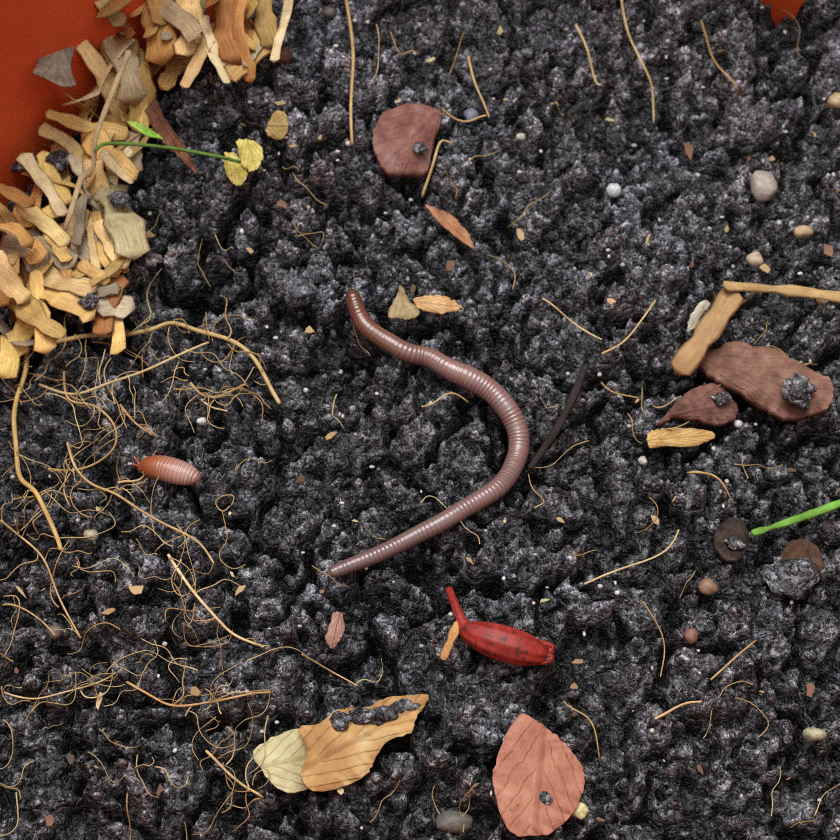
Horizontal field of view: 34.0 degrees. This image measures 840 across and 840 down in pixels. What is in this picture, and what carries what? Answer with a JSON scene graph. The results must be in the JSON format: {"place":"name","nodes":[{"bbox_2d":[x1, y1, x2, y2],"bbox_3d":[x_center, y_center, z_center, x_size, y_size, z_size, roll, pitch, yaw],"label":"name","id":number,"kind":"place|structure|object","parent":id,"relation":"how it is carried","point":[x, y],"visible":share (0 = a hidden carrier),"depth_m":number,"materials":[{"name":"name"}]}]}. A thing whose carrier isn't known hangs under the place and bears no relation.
{"place":"outdoors","nodes":[
{"label":"outdoors","id":0,"kind":"place"},
{"bbox_2d":[0,0,804,206],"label":"terracotta plant pot","id":1,"kind":"object","parent":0,"point":[32,32],"visible":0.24,"depth_m":0.26,"materials":[{"name":"orange ceramic"}]},
{"bbox_2d":[33,46,76,86],"bbox_3d":[-0.067,-0.067,0.255,0.008,0.005,0.018,0,60,0],"label":"leaf fragment","id":2,"kind":"object","parent":1,"relation":"on","point":[55,68],"visible":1,"depth_m":0.25,"materials":[{"name":"grey plant"}]},
{"bbox_2d":[0,0,839,839],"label":"soil","id":3,"kind":"structure","parent":1,"relation":"in","point":[524,344],"depth_m":0.24,"materials":[{"name":"black soil"}]},
{"bbox_2d":[0,0,293,378],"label":"chips","id":4,"kind":"object","parent":3,"relation":"on","point":[38,268],"visible":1,"depth_m":0.25,"materials":[{"name":"beige wood"}]},
{"bbox_2d":[63,50,131,231],"bbox_3d":[-0.058,-0.051,0.248,0.011,0.011,0.033,0,60,0],"label":"twig","id":5,"kind":"object","parent":4,"relation":"on","point":[88,173],"visible":1,"depth_m":0.25,"materials":[{"name":"beige wood"}]},
{"bbox_2d":[0,295,306,839],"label":"roots","id":6,"kind":"object","parent":3,"relation":"on","point":[24,482],"visible":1,"depth_m":0.23,"materials":[{"name":"brown plant"}]},
{"bbox_2d":[131,455,200,484],"bbox_3d":[-0.042,0.008,0.226,0.012,0.004,0.006,0,60,0],"label":"insect pupa","id":7,"kind":"object","parent":3,"relation":"on","point":[170,470],"visible":1,"depth_m":0.22},
{"bbox_2d":[144,98,197,173],"bbox_3d":[-0.051,-0.059,0.262,0.003,0.008,0.041,-24,63,-13],"label":"chip","id":8,"kind":"object","parent":3,"relation":"on","point":[162,128],"visible":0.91,"depth_m":0.26,"materials":[{"name":"brown wood"}]},
{"bbox_2d":[93,121,262,186],"bbox_3d":[-0.044,-0.050,0.253,0.030,0.009,0.010,0,60,0],"label":"weed seedling","id":9,"kind":"object","parent":3,"relation":"on","point":[250,159],"visible":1,"depth_m":0.25,"materials":[{"name":"yellow plant"}]},
{"bbox_2d":[265,110,288,139],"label":"dead leaf","id":10,"kind":"object","parent":3,"relation":"on","point":[277,127],"visible":1,"depth_m":0.26,"materials":[{"name":"yellow plant"}]},
{"bbox_2d":[253,729,307,792],"bbox_3d":[-0.019,0.051,0.205,0.012,0.002,0.010,0,60,0],"label":"dead leaf","id":11,"kind":"object","parent":3,"relation":"on","point":[284,758],"visible":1,"depth_m":0.20,"materials":[{"name":"beige plant"}]},
{"bbox_2d":[325,611,344,648],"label":"dead leaf","id":12,"kind":"object","parent":3,"relation":"on","point":[335,632],"visible":1,"depth_m":0.21,"materials":[{"name":"pink plant"}]},
{"bbox_2d":[298,694,428,791],"bbox_3d":[-0.008,0.047,0.206,0.023,0.003,0.011,-25,63,-14],"label":"dead leaf","id":13,"kind":"object","parent":3,"relation":"on","point":[334,760],"visible":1,"depth_m":0.20,"materials":[{"name":"plant"}]},
{"bbox_2d":[388,285,419,319],"bbox_3d":[-0.003,-0.021,0.246,0.006,0.002,0.007,0,60,0],"label":"leaf fragment","id":14,"kind":"object","parent":3,"relation":"on","point":[402,307],"visible":1,"depth_m":0.24,"materials":[{"name":"beige plant"}]},
{"bbox_2d":[372,103,440,177],"bbox_3d":[-0.002,-0.053,0.260,0.013,0.007,0.014,0,60,0],"label":"bark chip","id":15,"kind":"object","parent":3,"relation":"on","point":[398,132],"visible":1,"depth_m":0.26,"materials":[{"name":"wood"}]},
{"bbox_2d":[14,26,832,837],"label":"debris flecks","id":16,"kind":"object","parent":3,"relation":"on","point":[688,148],"visible":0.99,"depth_m":0.23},
{"bbox_2d":[10,2,839,832],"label":"pebbles","id":17,"kind":"object","parent":3,"relation":"on","point":[762,184],"visible":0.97,"depth_m":0.24,"materials":[{"name":"grey stone"}]},
{"bbox_2d":[327,288,529,577],"bbox_3d":[0.002,0.002,0.235,0.034,0.010,0.056,0,60,0],"label":"earthworm","id":18,"kind":"object","parent":3,"relation":"on","point":[494,394],"visible":1,"depth_m":0.24},
{"bbox_2d":[32,0,839,831],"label":"root fibers","id":19,"kind":"object","parent":3,"relation":"on","point":[564,316],"visible":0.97,"depth_m":0.25},
{"bbox_2d":[413,295,462,314],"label":"dead leaf","id":20,"kind":"object","parent":3,"relation":"on","point":[439,304],"visible":1,"depth_m":0.25,"materials":[{"name":"plant"}]},
{"bbox_2d":[440,621,458,660],"bbox_3d":[0.005,0.034,0.213,0.003,0.002,0.006,0,60,0],"label":"chip","id":21,"kind":"object","parent":3,"relation":"on","point":[453,633],"visible":1,"depth_m":0.21,"materials":[{"name":"orange wood"}]},
{"bbox_2d":[425,205,474,249],"bbox_3d":[0.006,-0.036,0.257,0.009,0.001,0.010,0,60,0],"label":"dead leaf","id":22,"kind":"object","parent":3,"relation":"on","point":[450,223],"visible":1,"depth_m":0.26,"materials":[{"name":"orange plant"}]},
{"bbox_2d":[445,587,554,665],"bbox_3d":[0.011,0.033,0.213,0.021,0.006,0.008,29,64,16],"label":"rose hip","id":23,"kind":"object","parent":3,"relation":"on","point":[505,643],"visible":1,"depth_m":0.21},
{"bbox_2d":[492,713,584,836],"bbox_3d":[0.017,0.054,0.204,0.014,0.006,0.018,21,62,12],"label":"dead leaf","id":24,"kind":"object","parent":3,"relation":"on","point":[535,759],"visible":1,"depth_m":0.20,"materials":[{"name":"plant"}]},
{"bbox_2d":[527,363,588,469],"bbox_3d":[0.024,-0.001,0.238,0.011,0.005,0.019,0,60,0],"label":"twig","id":25,"kind":"object","parent":3,"relation":"on","point":[551,437],"visible":1,"depth_m":0.24,"materials":[{"name":"black wood"}]},
{"bbox_2d":[646,428,714,448],"bbox_3d":[0.045,0.003,0.239,0.013,0.004,0.005,0,60,0],"label":"chip","id":26,"kind":"object","parent":3,"relation":"on","point":[680,437],"visible":1,"depth_m":0.24,"materials":[{"name":"beige wood"}]},
{"bbox_2d":[657,383,738,426],"bbox_3d":[0.049,-0.002,0.242,0.016,0.008,0.010,0,60,0],"label":"bark chip","id":27,"kind":"object","parent":3,"relation":"on","point":[699,404],"visible":1,"depth_m":0.24,"materials":[{"name":"brown wood"}]},
{"bbox_2d":[686,300,709,332],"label":"dead leaf","id":28,"kind":"object","parent":3,"relation":"on","point":[701,308],"visible":1,"depth_m":0.25,"materials":[{"name":"beige plant"}]},
{"bbox_2d":[670,288,743,375],"bbox_3d":[0.051,-0.016,0.244,0.005,0.005,0.019,34,65,18],"label":"chip","id":29,"kind":"object","parent":3,"relation":"on","point":[690,353],"visible":1,"depth_m":0.24,"materials":[{"name":"beige wood"}]},
{"bbox_2d":[713,517,748,562],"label":"dead leaf","id":30,"kind":"object","parent":3,"relation":"on","point":[730,526],"visible":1,"depth_m":0.23,"materials":[{"name":"brown plant"}]},
{"bbox_2d":[698,341,833,421],"bbox_3d":[0.061,-0.007,0.245,0.024,0.005,0.010,28,64,15],"label":"bark chip","id":31,"kind":"object","parent":3,"relation":"on","point":[755,376],"visible":1,"depth_m":0.24,"materials":[{"name":"brown wood"}]},
{"bbox_2d":[723,281,839,302],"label":"twig","id":32,"kind":"object","parent":3,"relation":"on","point":[789,290],"visible":1,"depth_m":0.25,"materials":[{"name":"beige wood"}]},
{"bbox_2d":[751,499,839,535],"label":"plant stem","id":33,"kind":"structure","parent":3,"relation":"on","point":[815,512],"depth_m":0.23,"materials":[{"name":"green plant"}]},
{"bbox_2d":[780,539,822,586],"bbox_3d":[0.063,0.025,0.229,0.008,0.006,0.012,0,60,0],"label":"dead leaf","id":34,"kind":"object","parent":3,"relation":"on","point":[797,548],"visible":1,"depth_m":0.23,"materials":[{"name":"brown plant"}]}
]}

